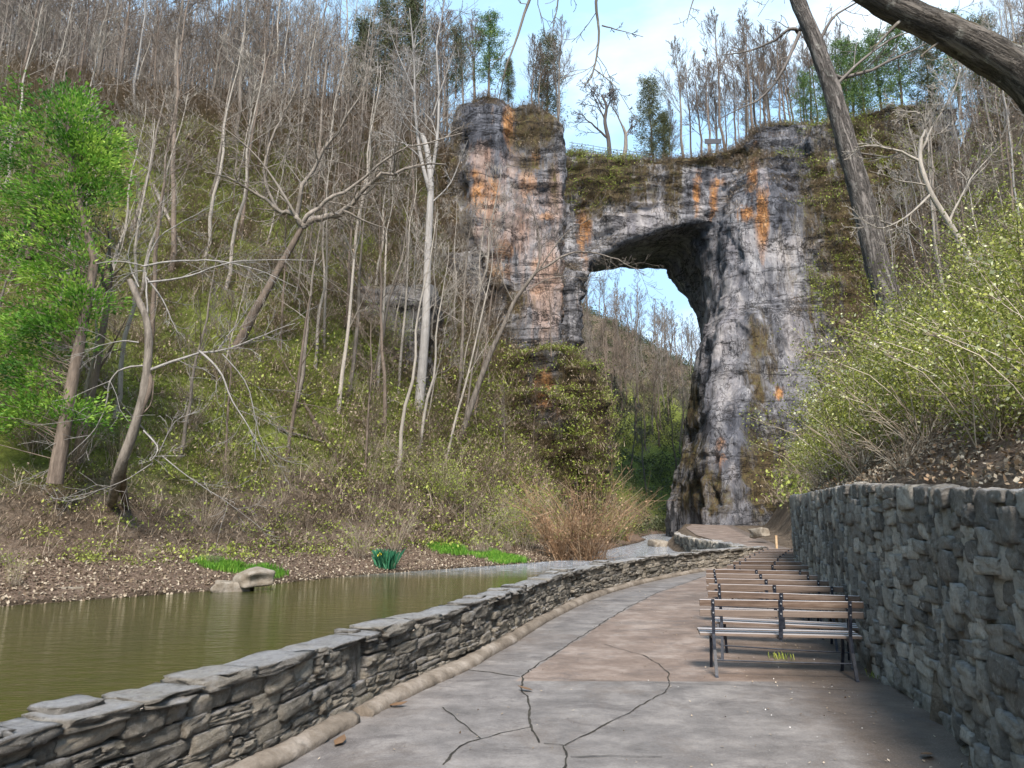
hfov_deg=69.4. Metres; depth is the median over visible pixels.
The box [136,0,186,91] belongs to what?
bare tree
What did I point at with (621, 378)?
distant tree
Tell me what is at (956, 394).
flowering shrub
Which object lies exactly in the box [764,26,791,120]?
ridge tree
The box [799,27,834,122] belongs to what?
ridge tree
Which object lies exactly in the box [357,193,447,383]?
bare tree
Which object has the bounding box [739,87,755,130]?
ridge tree
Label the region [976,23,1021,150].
bare tree
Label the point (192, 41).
bare tree
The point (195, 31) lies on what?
bare tree
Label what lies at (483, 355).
bare tree
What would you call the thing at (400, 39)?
bare tree
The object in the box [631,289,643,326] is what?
distant tree
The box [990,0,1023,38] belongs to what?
bare tree
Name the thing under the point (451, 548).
grass patch
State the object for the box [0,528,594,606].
leaf litter
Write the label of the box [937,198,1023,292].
flowering shrub
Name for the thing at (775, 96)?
ridge tree
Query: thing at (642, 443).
distant tree
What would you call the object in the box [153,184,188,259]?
fallen log
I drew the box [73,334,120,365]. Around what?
bank shrub
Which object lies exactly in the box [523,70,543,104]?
ridge tree
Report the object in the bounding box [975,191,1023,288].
flowering shrub
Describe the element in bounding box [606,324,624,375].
distant tree
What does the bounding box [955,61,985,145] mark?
bare tree
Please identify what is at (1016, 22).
bare tree
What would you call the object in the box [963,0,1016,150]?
bare tree
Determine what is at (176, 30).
bare tree
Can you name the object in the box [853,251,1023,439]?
flowering shrub
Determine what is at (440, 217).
bare tree
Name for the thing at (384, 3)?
evergreen tree
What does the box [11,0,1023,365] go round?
sky
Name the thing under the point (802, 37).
ridge tree
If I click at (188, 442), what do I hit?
bank shrub
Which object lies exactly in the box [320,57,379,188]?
bare tree
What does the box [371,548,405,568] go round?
daffodil clump
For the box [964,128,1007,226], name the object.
bare tree
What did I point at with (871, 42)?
evergreen tree
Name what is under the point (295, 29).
bare tree
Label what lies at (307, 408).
fallen log
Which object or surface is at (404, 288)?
bare tree
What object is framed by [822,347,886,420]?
flowering shrub
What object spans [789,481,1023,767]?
retaining wall
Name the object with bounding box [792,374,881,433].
flowering shrub
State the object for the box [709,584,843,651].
slatted bench
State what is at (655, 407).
distant tree
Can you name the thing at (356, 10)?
bare tree
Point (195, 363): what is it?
bare tree
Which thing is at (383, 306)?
slender tree
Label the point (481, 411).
bank shrub
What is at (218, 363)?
bank shrub
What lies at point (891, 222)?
bare tree
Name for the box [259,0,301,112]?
bare tree
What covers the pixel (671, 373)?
distant tree
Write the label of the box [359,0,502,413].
straight tree
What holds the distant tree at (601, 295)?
on the hillside ground
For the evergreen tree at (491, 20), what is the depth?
101.51 m
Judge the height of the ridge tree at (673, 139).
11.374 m
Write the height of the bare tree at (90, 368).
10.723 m
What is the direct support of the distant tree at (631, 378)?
on the hillside ground
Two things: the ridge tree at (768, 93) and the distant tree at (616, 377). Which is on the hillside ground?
the distant tree at (616, 377)
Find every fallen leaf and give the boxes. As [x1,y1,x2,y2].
[334,734,345,744]
[390,701,407,705]
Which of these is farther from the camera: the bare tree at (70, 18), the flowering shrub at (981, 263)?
the bare tree at (70, 18)
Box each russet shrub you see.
[493,466,621,560]
[500,450,669,560]
[604,478,665,541]
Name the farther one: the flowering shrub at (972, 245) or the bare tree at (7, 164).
the bare tree at (7, 164)
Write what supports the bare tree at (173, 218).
on the hillside ground
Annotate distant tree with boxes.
[581,281,600,331]
[581,300,593,323]
[582,296,595,336]
[582,312,597,355]
[583,319,597,358]
[583,321,601,375]
[586,272,597,323]
[586,322,612,397]
[586,330,597,359]
[592,273,612,316]
[593,306,616,365]
[594,314,612,379]
[596,271,611,312]
[597,290,610,328]
[603,288,627,358]
[603,300,626,353]
[606,283,633,336]
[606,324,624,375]
[606,339,629,410]
[607,284,621,324]
[607,326,625,394]
[607,334,638,419]
[607,369,636,473]
[608,351,645,423]
[609,366,633,447]
[609,398,626,467]
[612,324,637,403]
[614,288,630,336]
[621,292,638,350]
[622,310,642,378]
[622,366,652,438]
[624,398,653,473]
[626,335,661,407]
[626,403,657,490]
[627,339,649,383]
[628,314,649,376]
[629,272,648,332]
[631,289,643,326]
[632,305,653,348]
[632,312,646,363]
[634,383,653,449]
[639,361,664,446]
[640,358,677,434]
[641,332,662,367]
[642,312,659,346]
[644,364,669,430]
[647,341,670,407]
[648,303,661,345]
[649,299,661,352]
[649,302,683,365]
[650,335,663,381]
[651,310,669,367]
[652,344,676,404]
[652,390,682,469]
[653,303,677,354]
[653,326,681,394]
[654,351,683,419]
[654,362,672,416]
[655,308,676,356]
[659,296,674,342]
[660,322,689,399]
[665,301,681,349]
[668,329,692,385]
[668,350,688,409]
[673,366,690,414]
[674,370,689,440]
[674,374,689,453]
[677,335,696,359]
[679,318,692,372]
[679,318,694,363]
[682,315,699,376]
[686,330,697,360]
[693,327,700,354]
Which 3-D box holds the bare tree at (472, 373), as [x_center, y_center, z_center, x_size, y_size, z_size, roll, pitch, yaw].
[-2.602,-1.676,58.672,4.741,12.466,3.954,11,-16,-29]
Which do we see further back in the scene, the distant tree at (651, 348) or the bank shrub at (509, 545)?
the distant tree at (651, 348)
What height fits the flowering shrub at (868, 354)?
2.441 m
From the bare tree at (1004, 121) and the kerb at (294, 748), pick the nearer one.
the kerb at (294, 748)
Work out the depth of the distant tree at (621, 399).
140.39 m
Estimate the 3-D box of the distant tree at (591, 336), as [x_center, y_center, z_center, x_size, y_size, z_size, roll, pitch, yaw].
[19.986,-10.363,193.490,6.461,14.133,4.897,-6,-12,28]
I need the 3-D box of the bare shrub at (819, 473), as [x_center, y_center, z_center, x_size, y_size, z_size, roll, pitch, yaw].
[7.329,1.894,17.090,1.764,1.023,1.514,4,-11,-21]
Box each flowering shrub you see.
[739,341,932,486]
[744,417,844,491]
[767,262,985,459]
[786,266,1023,442]
[787,306,921,432]
[789,333,901,477]
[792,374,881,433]
[797,374,848,442]
[805,278,1000,378]
[821,233,1023,429]
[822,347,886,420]
[830,278,1023,451]
[830,345,879,404]
[833,355,922,399]
[836,304,900,389]
[851,198,1021,420]
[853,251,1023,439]
[853,341,887,377]
[866,283,965,360]
[867,226,1007,338]
[869,287,1023,428]
[891,243,1023,360]
[893,252,1015,353]
[894,256,1019,333]
[909,204,1023,319]
[911,190,1023,351]
[918,193,1023,310]
[920,256,1022,299]
[930,184,1022,282]
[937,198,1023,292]
[937,258,1016,308]
[947,186,1023,419]
[964,206,1023,258]
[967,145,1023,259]
[970,232,1020,305]
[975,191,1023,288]
[981,228,1023,310]
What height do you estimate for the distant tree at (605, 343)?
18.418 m
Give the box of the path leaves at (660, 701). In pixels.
[318,591,889,767]
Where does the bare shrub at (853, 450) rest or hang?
on the hillside ground
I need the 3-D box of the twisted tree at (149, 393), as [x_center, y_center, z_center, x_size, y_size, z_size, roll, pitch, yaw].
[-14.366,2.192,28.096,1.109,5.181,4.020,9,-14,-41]
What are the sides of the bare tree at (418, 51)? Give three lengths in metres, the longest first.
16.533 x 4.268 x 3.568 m
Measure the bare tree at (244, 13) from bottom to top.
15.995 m
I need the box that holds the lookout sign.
[704,139,721,152]
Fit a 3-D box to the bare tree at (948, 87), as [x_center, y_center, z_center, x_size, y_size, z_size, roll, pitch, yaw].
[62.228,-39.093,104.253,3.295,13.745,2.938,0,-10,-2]
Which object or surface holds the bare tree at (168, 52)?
on the hillside ground
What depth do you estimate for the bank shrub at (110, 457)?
30.49 m
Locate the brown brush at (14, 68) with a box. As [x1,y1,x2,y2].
[0,42,624,559]
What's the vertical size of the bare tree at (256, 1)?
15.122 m
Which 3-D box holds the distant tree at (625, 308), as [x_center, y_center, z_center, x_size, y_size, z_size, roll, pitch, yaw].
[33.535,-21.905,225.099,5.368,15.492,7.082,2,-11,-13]
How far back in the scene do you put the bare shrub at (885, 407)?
13.55 m
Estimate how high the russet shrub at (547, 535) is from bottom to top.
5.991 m
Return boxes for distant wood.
[0,0,459,214]
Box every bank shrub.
[0,370,31,406]
[0,391,57,455]
[1,543,33,585]
[26,351,84,394]
[38,414,121,475]
[73,264,140,318]
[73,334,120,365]
[80,250,132,282]
[87,385,136,481]
[95,275,130,316]
[101,302,138,336]
[119,308,168,342]
[131,289,166,311]
[138,540,164,558]
[157,387,219,431]
[159,424,199,454]
[162,368,207,404]
[176,486,234,532]
[178,225,222,280]
[189,339,245,381]
[192,409,245,488]
[197,544,225,562]
[231,226,270,302]
[237,245,270,278]
[239,480,295,521]
[250,267,301,319]
[250,418,302,493]
[251,228,280,275]
[301,412,327,440]
[302,443,351,485]
[304,300,338,324]
[313,348,350,378]
[316,212,335,262]
[317,258,340,294]
[332,515,385,558]
[335,362,374,408]
[338,259,361,300]
[341,329,361,356]
[342,299,363,340]
[344,514,382,547]
[349,489,391,528]
[350,424,392,462]
[353,405,388,435]
[358,385,392,416]
[360,426,407,502]
[362,254,392,285]
[369,506,422,550]
[373,373,393,392]
[382,443,435,509]
[389,433,422,462]
[391,508,423,535]
[410,415,440,455]
[428,448,456,488]
[454,490,486,519]
[464,504,506,542]
[465,527,496,552]
[476,395,489,422]
[477,452,508,484]
[486,410,510,433]
[492,488,515,506]
[492,527,521,550]
[497,491,548,549]
[498,500,522,536]
[499,449,521,472]
[520,481,542,511]
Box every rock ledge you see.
[350,283,437,402]
[415,283,445,344]
[442,251,490,331]
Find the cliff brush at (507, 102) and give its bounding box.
[437,86,573,347]
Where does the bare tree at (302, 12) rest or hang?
on the hillside ground
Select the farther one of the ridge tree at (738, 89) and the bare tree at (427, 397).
the ridge tree at (738, 89)
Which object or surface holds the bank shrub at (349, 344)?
on the hillside ground
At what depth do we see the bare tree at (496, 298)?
78.52 m
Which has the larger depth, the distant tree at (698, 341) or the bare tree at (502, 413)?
the distant tree at (698, 341)
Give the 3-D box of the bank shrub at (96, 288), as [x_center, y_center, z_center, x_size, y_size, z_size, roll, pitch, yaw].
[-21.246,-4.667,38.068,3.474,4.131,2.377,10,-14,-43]
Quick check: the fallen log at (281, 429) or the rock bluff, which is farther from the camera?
the rock bluff
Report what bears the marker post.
on the footpath
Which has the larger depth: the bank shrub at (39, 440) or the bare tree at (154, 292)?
the bare tree at (154, 292)
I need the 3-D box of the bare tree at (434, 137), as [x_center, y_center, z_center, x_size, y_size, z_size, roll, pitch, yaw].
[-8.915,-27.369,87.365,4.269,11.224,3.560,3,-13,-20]
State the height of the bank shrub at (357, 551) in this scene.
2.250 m
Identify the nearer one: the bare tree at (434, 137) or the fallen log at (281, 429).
the fallen log at (281, 429)
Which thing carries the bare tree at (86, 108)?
on the hillside ground
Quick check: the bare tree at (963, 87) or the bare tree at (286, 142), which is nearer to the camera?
the bare tree at (286, 142)
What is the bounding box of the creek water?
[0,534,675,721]
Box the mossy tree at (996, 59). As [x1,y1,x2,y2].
[483,0,1023,114]
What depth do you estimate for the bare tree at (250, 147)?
55.75 m
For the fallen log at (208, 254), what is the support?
on the hillside ground
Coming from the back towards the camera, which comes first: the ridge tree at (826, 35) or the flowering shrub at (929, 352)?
the ridge tree at (826, 35)
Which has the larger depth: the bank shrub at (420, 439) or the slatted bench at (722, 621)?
the bank shrub at (420, 439)
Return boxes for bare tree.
[0,0,21,51]
[0,22,27,85]
[0,100,29,183]
[0,125,31,214]
[0,197,53,325]
[2,0,37,53]
[4,0,69,185]
[7,0,69,63]
[11,106,123,313]
[12,1,60,57]
[16,0,86,81]
[17,2,62,59]
[31,2,66,53]
[32,0,59,68]
[33,0,77,64]
[39,0,105,108]
[46,1,91,67]
[47,1,103,65]
[56,78,103,200]
[58,0,135,89]
[61,117,132,261]
[67,0,143,73]
[67,202,152,423]
[68,0,95,64]
[72,0,117,69]
[72,1,152,122]
[75,0,121,79]
[82,0,131,70]
[84,0,122,72]
[93,0,151,86]
[98,48,183,224]
[100,0,173,85]
[100,175,160,318]
[104,109,219,418]
[105,94,194,276]
[106,0,151,77]
[106,0,161,82]
[107,22,138,77]
[110,0,159,88]
[110,0,202,75]
[113,78,209,339]
[115,0,223,272]
[116,0,171,85]
[119,11,147,82]
[124,2,152,79]
[125,1,176,79]
[126,0,167,112]
[130,0,212,91]
[131,0,222,94]
[135,0,188,83]
[135,83,232,297]
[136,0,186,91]
[137,2,173,83]
[140,0,195,88]
[146,7,198,87]
[159,0,204,89]
[159,0,220,120]
[172,240,245,457]
[176,0,217,86]
[181,41,244,196]
[182,0,249,90]
[183,0,265,99]
[186,0,213,89]
[192,16,277,258]
[193,0,228,92]
[196,29,223,82]
[200,0,243,115]
[205,284,265,469]
[206,5,252,89]
[206,32,290,239]
[208,2,234,92]
[210,0,289,101]
[211,0,251,81]
[213,257,272,381]
[219,0,266,139]
[219,0,268,97]
[219,43,319,289]
[223,0,271,107]
[229,0,263,83]
[229,53,290,180]
[232,166,327,348]
[238,0,288,90]
[240,0,278,91]
[240,1,264,88]
[241,0,300,171]
[258,187,337,407]
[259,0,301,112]
[260,0,308,89]
[261,0,290,93]
[261,108,321,240]
[267,0,316,80]
[272,0,318,143]
[273,0,303,64]
[274,1,316,83]
[275,21,337,193]
[278,8,296,79]
[282,1,312,102]
[282,3,315,99]
[282,3,317,31]
[283,20,325,93]
[288,89,355,270]
[289,20,328,98]
[291,180,333,300]
[292,161,378,402]
[293,0,321,82]
[294,1,344,113]
[295,0,345,95]
[295,0,355,140]
[296,0,358,115]
[296,113,358,237]
[306,0,356,87]
[308,152,374,367]
[312,139,381,328]
[316,39,376,184]
[318,13,342,100]
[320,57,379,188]
[322,38,375,183]
[326,199,409,429]
[327,45,369,152]
[330,0,354,86]
[339,24,381,131]
[346,280,405,469]
[347,0,389,60]
[350,134,409,251]
[351,60,426,263]
[354,1,379,40]
[356,81,394,201]
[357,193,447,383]
[358,1,398,114]
[358,50,412,231]
[360,0,398,95]
[365,26,419,123]
[366,121,423,284]
[371,156,416,281]
[372,75,440,261]
[379,6,429,98]
[386,73,411,204]
[386,204,481,473]
[387,33,427,151]
[389,0,426,97]
[389,231,423,353]
[395,205,433,350]
[396,1,441,127]
[405,44,432,136]
[409,171,464,284]
[410,193,481,411]
[411,112,442,163]
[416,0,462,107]
[417,237,497,451]
[422,203,475,358]
[423,112,446,154]
[425,297,469,422]
[437,275,461,356]
[442,187,482,342]
[443,239,477,322]
[448,295,516,423]
[454,270,501,386]
[470,191,520,351]
[471,324,491,397]
[472,162,540,323]
[481,275,505,334]
[495,385,520,455]
[502,310,520,353]
[519,383,545,462]
[533,273,568,356]
[858,215,907,269]
[871,182,905,246]
[872,180,893,236]
[878,194,906,277]
[880,205,904,280]
[884,197,903,267]
[886,168,918,275]
[888,106,925,206]
[889,100,958,307]
[891,178,911,254]
[897,139,934,224]
[897,155,937,267]
[899,151,925,239]
[899,173,930,268]
[904,123,937,194]
[905,135,1014,277]
[914,102,938,189]
[917,126,970,236]
[917,147,977,294]
[918,79,975,259]
[920,132,1000,262]
[921,59,965,155]
[927,86,965,198]
[927,99,970,186]
[936,62,959,147]
[937,68,979,217]
[948,72,999,170]
[950,57,976,117]
[953,82,980,158]
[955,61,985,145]
[956,65,988,151]
[957,38,1015,182]
[957,63,980,131]
[962,88,1023,249]
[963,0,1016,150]
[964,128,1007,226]
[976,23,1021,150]
[976,81,1023,238]
[978,1,999,31]
[978,10,996,91]
[978,124,1023,206]
[985,0,1016,41]
[985,17,1000,95]
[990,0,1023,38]
[1001,0,1023,115]
[1003,0,1018,38]
[1003,0,1019,40]
[1003,0,1023,43]
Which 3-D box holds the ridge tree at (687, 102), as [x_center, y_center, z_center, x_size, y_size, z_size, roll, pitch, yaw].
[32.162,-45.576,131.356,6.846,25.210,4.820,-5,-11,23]
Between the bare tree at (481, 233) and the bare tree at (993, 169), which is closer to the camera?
the bare tree at (993, 169)
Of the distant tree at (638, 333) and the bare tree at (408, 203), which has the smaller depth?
the bare tree at (408, 203)
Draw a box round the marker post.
[774,535,777,548]
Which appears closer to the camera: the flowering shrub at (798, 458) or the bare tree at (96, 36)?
the flowering shrub at (798, 458)
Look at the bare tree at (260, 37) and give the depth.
80.52 m
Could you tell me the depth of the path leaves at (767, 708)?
6.93 m
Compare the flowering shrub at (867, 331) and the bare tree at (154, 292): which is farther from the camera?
the bare tree at (154, 292)
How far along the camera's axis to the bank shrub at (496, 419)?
64.00 m
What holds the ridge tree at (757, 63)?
on the rock arch
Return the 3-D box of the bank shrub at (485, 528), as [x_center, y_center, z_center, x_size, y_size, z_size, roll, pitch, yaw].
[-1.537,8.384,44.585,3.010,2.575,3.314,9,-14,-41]
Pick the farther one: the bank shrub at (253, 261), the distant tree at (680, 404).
the distant tree at (680, 404)
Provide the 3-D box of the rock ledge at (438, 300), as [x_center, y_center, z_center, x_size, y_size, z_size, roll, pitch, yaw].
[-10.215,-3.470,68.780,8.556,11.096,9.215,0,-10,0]
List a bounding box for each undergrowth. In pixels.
[0,278,643,566]
[578,300,693,535]
[746,6,1023,513]
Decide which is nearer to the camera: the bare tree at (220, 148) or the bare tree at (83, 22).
the bare tree at (220, 148)
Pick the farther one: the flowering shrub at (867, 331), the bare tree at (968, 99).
the bare tree at (968, 99)
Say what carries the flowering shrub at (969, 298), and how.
on the hillside ground
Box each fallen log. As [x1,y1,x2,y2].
[82,361,159,447]
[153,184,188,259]
[183,239,247,278]
[185,135,251,166]
[277,423,325,442]
[301,397,342,468]
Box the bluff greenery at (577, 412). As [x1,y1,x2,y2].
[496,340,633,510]
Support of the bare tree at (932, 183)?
on the hillside ground
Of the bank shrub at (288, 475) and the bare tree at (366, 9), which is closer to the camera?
the bank shrub at (288, 475)
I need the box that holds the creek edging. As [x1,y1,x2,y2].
[674,531,745,551]
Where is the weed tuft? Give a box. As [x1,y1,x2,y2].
[768,651,799,660]
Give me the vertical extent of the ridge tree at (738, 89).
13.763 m
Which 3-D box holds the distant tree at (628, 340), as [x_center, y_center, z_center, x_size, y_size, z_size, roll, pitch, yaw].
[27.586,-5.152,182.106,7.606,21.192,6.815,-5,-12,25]
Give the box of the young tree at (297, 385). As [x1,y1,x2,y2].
[250,249,354,456]
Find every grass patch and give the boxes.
[188,555,263,573]
[244,562,289,578]
[422,541,477,555]
[474,547,533,563]
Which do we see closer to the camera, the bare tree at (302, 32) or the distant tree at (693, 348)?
the bare tree at (302, 32)
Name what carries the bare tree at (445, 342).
on the hillside ground
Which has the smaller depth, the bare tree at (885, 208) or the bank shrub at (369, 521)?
the bank shrub at (369, 521)
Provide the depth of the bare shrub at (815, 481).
18.22 m
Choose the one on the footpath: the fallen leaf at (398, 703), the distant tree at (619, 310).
the fallen leaf at (398, 703)
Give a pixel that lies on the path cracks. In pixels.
(532, 730)
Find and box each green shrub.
[362,297,416,356]
[393,439,484,510]
[479,473,567,546]
[586,496,655,544]
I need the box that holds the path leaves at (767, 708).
[404,589,962,767]
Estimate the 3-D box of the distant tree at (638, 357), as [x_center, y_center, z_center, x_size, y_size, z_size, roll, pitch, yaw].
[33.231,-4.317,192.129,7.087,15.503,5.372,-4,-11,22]
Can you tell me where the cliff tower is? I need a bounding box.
[442,96,567,352]
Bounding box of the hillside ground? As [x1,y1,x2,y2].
[0,37,1023,767]
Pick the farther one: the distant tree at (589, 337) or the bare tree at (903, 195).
the distant tree at (589, 337)
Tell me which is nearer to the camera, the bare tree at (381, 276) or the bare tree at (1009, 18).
the bare tree at (381, 276)
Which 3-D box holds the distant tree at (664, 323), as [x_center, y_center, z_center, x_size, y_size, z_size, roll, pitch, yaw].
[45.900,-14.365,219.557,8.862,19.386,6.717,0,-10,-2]
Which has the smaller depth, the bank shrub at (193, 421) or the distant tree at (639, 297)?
the bank shrub at (193, 421)
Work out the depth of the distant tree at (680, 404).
172.07 m
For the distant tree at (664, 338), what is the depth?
195.83 m
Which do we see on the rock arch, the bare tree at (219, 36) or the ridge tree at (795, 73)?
the ridge tree at (795, 73)
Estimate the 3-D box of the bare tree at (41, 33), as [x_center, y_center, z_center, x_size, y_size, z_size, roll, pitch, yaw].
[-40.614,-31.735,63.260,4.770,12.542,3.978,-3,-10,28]
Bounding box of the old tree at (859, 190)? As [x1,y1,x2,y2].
[709,0,976,348]
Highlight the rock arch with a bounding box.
[560,104,959,536]
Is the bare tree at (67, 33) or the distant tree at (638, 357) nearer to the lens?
the bare tree at (67, 33)
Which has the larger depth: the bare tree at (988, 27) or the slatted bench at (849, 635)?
the bare tree at (988, 27)
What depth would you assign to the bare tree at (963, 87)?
79.05 m
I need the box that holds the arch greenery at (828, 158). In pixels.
[566,93,961,487]
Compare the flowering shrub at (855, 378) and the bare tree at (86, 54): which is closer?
the flowering shrub at (855, 378)
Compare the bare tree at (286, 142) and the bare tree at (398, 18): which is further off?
the bare tree at (398, 18)
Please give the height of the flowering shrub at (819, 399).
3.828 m
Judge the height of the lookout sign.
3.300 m
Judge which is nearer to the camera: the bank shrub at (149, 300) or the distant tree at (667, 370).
the bank shrub at (149, 300)
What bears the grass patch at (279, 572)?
on the hillside ground
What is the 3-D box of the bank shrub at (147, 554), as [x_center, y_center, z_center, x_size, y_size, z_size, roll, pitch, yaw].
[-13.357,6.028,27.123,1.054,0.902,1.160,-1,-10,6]
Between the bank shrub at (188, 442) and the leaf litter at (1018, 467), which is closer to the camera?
the leaf litter at (1018, 467)
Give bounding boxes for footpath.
[280,524,971,767]
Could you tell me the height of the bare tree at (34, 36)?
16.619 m
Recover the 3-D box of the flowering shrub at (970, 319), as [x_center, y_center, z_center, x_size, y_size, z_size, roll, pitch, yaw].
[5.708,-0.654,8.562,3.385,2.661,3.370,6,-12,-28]
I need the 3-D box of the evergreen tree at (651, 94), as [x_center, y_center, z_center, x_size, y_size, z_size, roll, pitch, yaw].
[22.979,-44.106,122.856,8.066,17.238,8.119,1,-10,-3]
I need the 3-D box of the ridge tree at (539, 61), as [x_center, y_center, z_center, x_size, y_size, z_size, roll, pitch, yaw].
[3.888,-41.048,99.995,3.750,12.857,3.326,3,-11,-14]
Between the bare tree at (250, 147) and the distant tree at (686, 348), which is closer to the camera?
the bare tree at (250, 147)
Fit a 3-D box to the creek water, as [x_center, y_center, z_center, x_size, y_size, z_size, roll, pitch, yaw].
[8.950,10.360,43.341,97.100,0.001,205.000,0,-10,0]
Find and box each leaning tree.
[174,36,473,349]
[454,184,662,443]
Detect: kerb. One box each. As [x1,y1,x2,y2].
[225,710,359,767]
[352,567,715,716]
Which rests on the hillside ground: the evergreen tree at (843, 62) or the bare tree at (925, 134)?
the bare tree at (925, 134)
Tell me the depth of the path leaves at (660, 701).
7.50 m
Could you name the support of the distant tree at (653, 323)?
on the hillside ground
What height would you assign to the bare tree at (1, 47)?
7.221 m
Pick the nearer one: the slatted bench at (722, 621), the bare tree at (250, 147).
the slatted bench at (722, 621)
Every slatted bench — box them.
[697,599,863,681]
[706,569,808,619]
[706,573,817,628]
[706,578,828,639]
[708,591,859,668]
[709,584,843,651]
[727,565,807,599]
[733,561,801,599]
[739,558,794,561]
[744,556,794,570]
[749,554,793,555]
[754,552,793,553]
[758,550,792,551]
[763,548,792,549]
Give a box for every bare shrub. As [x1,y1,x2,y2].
[782,459,828,488]
[787,447,833,483]
[798,406,922,482]
[814,403,906,465]
[823,412,891,451]
[830,374,964,463]
[835,408,960,480]
[840,381,919,439]
[850,383,916,433]
[906,355,1023,449]
[917,337,1004,381]
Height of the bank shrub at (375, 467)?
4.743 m
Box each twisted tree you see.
[0,188,341,546]
[120,370,165,509]
[568,71,620,155]
[606,89,637,156]
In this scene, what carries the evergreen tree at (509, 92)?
on the hillside ground
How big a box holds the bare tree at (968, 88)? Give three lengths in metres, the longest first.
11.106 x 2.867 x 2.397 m
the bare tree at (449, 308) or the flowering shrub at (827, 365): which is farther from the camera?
the bare tree at (449, 308)
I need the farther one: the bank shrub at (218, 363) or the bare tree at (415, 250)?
the bare tree at (415, 250)
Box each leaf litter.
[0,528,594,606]
[807,411,1023,492]
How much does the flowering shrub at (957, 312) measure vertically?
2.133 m
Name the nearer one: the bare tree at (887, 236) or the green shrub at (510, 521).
the green shrub at (510, 521)
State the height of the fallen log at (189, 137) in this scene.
1.499 m
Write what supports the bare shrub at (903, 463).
on the hillside ground
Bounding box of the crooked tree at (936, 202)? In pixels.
[841,48,1020,300]
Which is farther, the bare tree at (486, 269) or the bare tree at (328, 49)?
the bare tree at (486, 269)
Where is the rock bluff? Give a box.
[496,349,613,520]
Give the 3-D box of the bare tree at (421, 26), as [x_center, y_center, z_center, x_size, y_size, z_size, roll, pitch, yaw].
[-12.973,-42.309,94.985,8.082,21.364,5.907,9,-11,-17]
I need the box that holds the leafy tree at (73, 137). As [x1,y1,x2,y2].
[0,65,145,483]
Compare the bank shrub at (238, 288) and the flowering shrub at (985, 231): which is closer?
the flowering shrub at (985, 231)
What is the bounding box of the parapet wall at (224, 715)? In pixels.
[0,546,767,767]
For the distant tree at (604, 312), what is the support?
on the hillside ground
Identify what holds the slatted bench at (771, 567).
on the footpath
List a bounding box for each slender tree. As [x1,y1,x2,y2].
[72,217,139,463]
[305,109,352,349]
[330,184,385,413]
[368,158,419,386]
[395,150,443,393]
[445,224,515,464]
[472,223,510,431]
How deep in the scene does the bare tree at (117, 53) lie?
77.27 m
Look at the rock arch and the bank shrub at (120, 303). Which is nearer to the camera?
the bank shrub at (120, 303)
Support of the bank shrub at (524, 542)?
on the hillside ground
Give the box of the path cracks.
[443,579,879,767]
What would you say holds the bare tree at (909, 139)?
on the hillside ground
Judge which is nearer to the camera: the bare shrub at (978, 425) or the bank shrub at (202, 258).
the bare shrub at (978, 425)
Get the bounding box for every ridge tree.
[421,0,458,111]
[430,19,448,124]
[431,13,461,134]
[432,20,460,122]
[452,18,481,103]
[459,51,475,102]
[463,10,484,99]
[464,18,484,101]
[519,33,548,103]
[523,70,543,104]
[528,41,551,109]
[535,72,552,108]
[539,15,573,119]
[547,42,575,122]
[654,35,697,156]
[664,99,683,156]
[666,119,679,155]
[675,64,709,155]
[678,50,715,153]
[688,60,730,150]
[688,74,717,149]
[689,48,718,151]
[697,6,739,147]
[705,94,730,152]
[713,77,731,145]
[715,48,749,146]
[718,0,759,129]
[720,41,756,134]
[728,79,750,143]
[732,18,772,128]
[734,61,758,128]
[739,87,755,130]
[748,56,776,125]
[749,53,766,124]
[750,24,788,124]
[751,57,777,122]
[760,67,786,123]
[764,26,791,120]
[766,22,788,123]
[767,37,798,121]
[769,45,805,122]
[787,42,815,121]
[788,62,811,122]
[790,26,813,115]
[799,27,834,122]
[800,48,818,124]
[828,20,857,83]
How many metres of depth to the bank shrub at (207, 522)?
31.25 m
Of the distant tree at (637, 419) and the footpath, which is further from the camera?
the distant tree at (637, 419)
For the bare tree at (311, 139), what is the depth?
57.45 m
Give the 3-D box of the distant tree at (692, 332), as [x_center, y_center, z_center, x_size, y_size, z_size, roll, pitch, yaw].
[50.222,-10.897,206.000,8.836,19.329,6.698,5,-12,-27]
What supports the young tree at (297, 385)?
on the hillside ground
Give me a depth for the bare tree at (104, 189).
43.06 m
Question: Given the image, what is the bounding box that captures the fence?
[569,142,655,159]
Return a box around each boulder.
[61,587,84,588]
[210,580,253,592]
[232,566,274,587]
[647,539,667,546]
[747,527,769,538]
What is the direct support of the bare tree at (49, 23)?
on the hillside ground
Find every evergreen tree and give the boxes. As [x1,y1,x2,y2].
[338,12,385,108]
[356,0,412,102]
[388,0,439,103]
[440,19,471,98]
[463,8,511,95]
[500,55,517,102]
[525,27,573,117]
[629,68,671,159]
[647,109,677,161]
[786,67,823,124]
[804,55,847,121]
[819,34,876,116]
[836,35,888,113]
[856,26,907,108]
[871,24,932,104]
[897,35,954,118]
[916,5,989,118]
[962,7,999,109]
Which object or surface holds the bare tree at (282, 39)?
on the hillside ground
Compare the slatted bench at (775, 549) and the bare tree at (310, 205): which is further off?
the bare tree at (310, 205)
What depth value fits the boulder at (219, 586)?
24.53 m
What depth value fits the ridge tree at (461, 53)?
100.75 m
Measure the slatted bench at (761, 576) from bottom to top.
0.845 m
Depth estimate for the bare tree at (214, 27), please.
88.51 m

